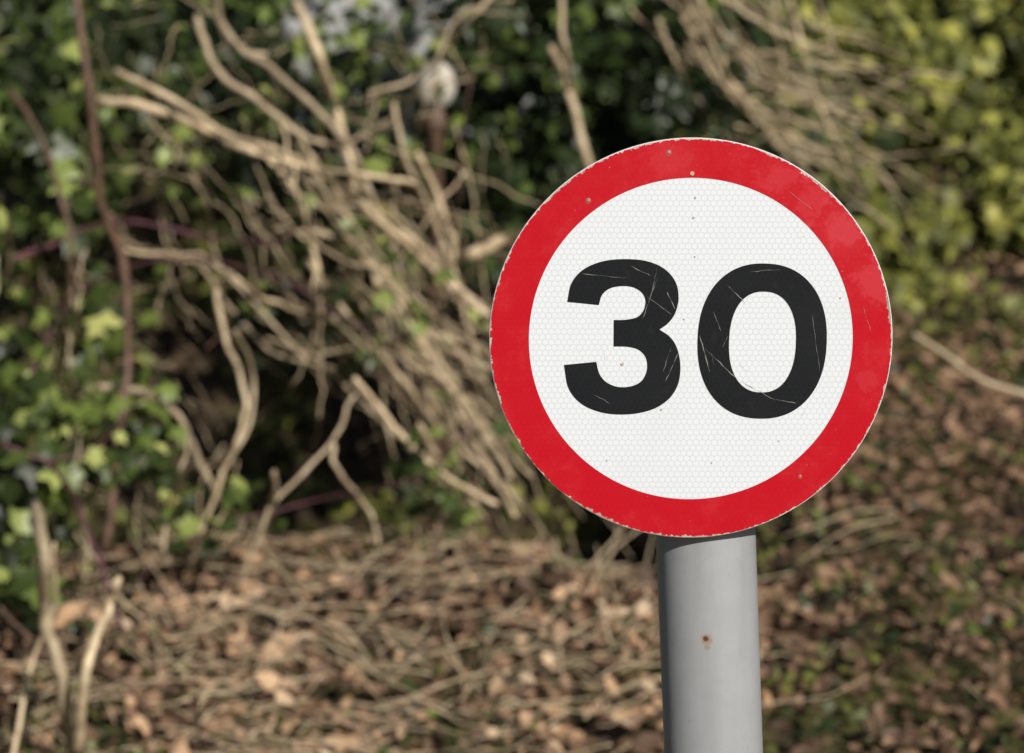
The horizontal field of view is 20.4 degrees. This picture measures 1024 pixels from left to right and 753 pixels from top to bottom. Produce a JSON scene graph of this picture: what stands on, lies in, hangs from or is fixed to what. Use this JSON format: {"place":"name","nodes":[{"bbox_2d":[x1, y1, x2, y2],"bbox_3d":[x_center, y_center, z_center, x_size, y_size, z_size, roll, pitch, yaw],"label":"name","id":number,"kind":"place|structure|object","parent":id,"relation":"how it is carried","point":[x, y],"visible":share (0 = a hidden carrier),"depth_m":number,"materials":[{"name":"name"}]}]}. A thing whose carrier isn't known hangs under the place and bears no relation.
{"place":"outdoors","nodes":[
{"label":"outdoors","id":0,"kind":"place"},
{"bbox_2d":[0,72,1023,752],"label":"ground","id":1,"kind":"structure","parent":0,"point":[358,468],"depth_m":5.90,"materials":[{"name":"brown plant"}]},
{"bbox_2d":[0,0,472,752],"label":"bramble bush","id":2,"kind":"object","parent":1,"relation":"on","point":[40,154],"visible":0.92,"depth_m":4.64,"materials":[{"name":"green plant"}]},
{"bbox_2d":[0,0,521,572],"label":"ivy plant","id":3,"kind":"object","parent":1,"relation":"on","point":[396,468],"visible":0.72,"depth_m":4.96,"materials":[{"name":"green plant"}]},
{"bbox_2d":[0,519,656,752],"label":"ground ivy","id":4,"kind":"object","parent":1,"relation":"on","point":[452,741],"visible":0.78,"depth_m":4.17,"materials":[{"name":"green plant"}]},
{"bbox_2d":[0,0,660,698],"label":"bare bush","id":5,"kind":"object","parent":1,"relation":"on","point":[384,222],"visible":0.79,"depth_m":4.89,"materials":[{"name":"beige plant"}]},
{"bbox_2d":[14,110,646,578],"bbox_3d":[-0.603,-0.095,7.313,2.047,1.160,1.944,0,8,0],"label":"ground ivy","id":6,"kind":"object","parent":1,"relation":"on","point":[308,490],"visible":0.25,"depth_m":7.18,"materials":[{"name":"green plant"}]},
{"bbox_2d":[0,0,709,200],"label":"ivy canopy","id":7,"kind":"object","parent":1,"relation":"on","point":[401,5],"visible":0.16,"depth_m":5.96,"materials":[{"name":"green plant"}]},
{"bbox_2d":[284,0,475,167],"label":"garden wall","id":8,"kind":"structure","parent":1,"relation":"on","point":[293,27],"depth_m":7.75,"materials":[{"name":"grey"}]},
{"bbox_2d":[415,62,455,560],"bbox_3d":[-0.143,0.022,5.406,0.076,1.235,0.076,0,8,0],"label":"garden finial post","id":9,"kind":"object","parent":1,"relation":"on","point":[435,126],"visible":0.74,"depth_m":5.34,"materials":[{"name":"stone"}]},
{"bbox_2d":[0,0,1023,210],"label":"hedge","id":10,"kind":"object","parent":1,"relation":"on","point":[214,91],"visible":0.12,"depth_m":8.07,"materials":[{"name":"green plant"}]},
{"bbox_2d":[0,509,1023,752],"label":"dry twigs","id":11,"kind":"object","parent":1,"relation":"on","point":[350,531],"visible":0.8,"depth_m":4.33,"materials":[{"name":"wood"}]},
{"bbox_2d":[337,0,904,322],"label":"ivy bush","id":12,"kind":"object","parent":1,"relation":"on","point":[617,72],"visible":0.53,"depth_m":5.66,"materials":[{"name":"green plant"}]},
{"bbox_2d":[629,0,980,251],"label":"dry vine","id":13,"kind":"object","parent":12,"relation":"on","point":[737,96],"visible":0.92,"depth_m":5.53,"materials":[{"name":"plant"}]},
{"bbox_2d":[489,137,891,752],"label":"speed limit sign","id":14,"kind":"object","parent":1,"relation":"on","point":[690,343],"visible":1,"depth_m":2.12,"materials":[{"name":"metal"}]},
{"bbox_2d":[584,0,1023,304],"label":"ivy bush","id":15,"kind":"object","parent":1,"relation":"on","point":[917,34],"visible":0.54,"depth_m":6.65,"materials":[{"name":"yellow plant"}]},
{"bbox_2d":[648,166,1023,752],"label":"ground ivy","id":16,"kind":"object","parent":1,"relation":"on","point":[810,676],"visible":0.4,"depth_m":4.71,"materials":[{"name":"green plant"}]},
{"bbox_2d":[711,92,1023,336],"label":"ground ivy","id":17,"kind":"object","parent":1,"relation":"on","point":[894,284],"visible":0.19,"depth_m":6.14,"materials":[{"name":"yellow plant"}]},
{"bbox_2d":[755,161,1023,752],"bbox_3d":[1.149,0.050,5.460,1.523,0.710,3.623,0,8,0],"label":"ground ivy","id":18,"kind":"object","parent":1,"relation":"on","point":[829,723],"visible":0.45,"depth_m":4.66,"materials":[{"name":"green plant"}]},
{"bbox_2d":[913,332,1023,396],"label":"fallen branch","id":19,"kind":"object","parent":1,"relation":"on","point":[962,367],"visible":1,"depth_m":4.99,"materials":[{"name":"bark"},{"name":"wood"}]}
]}

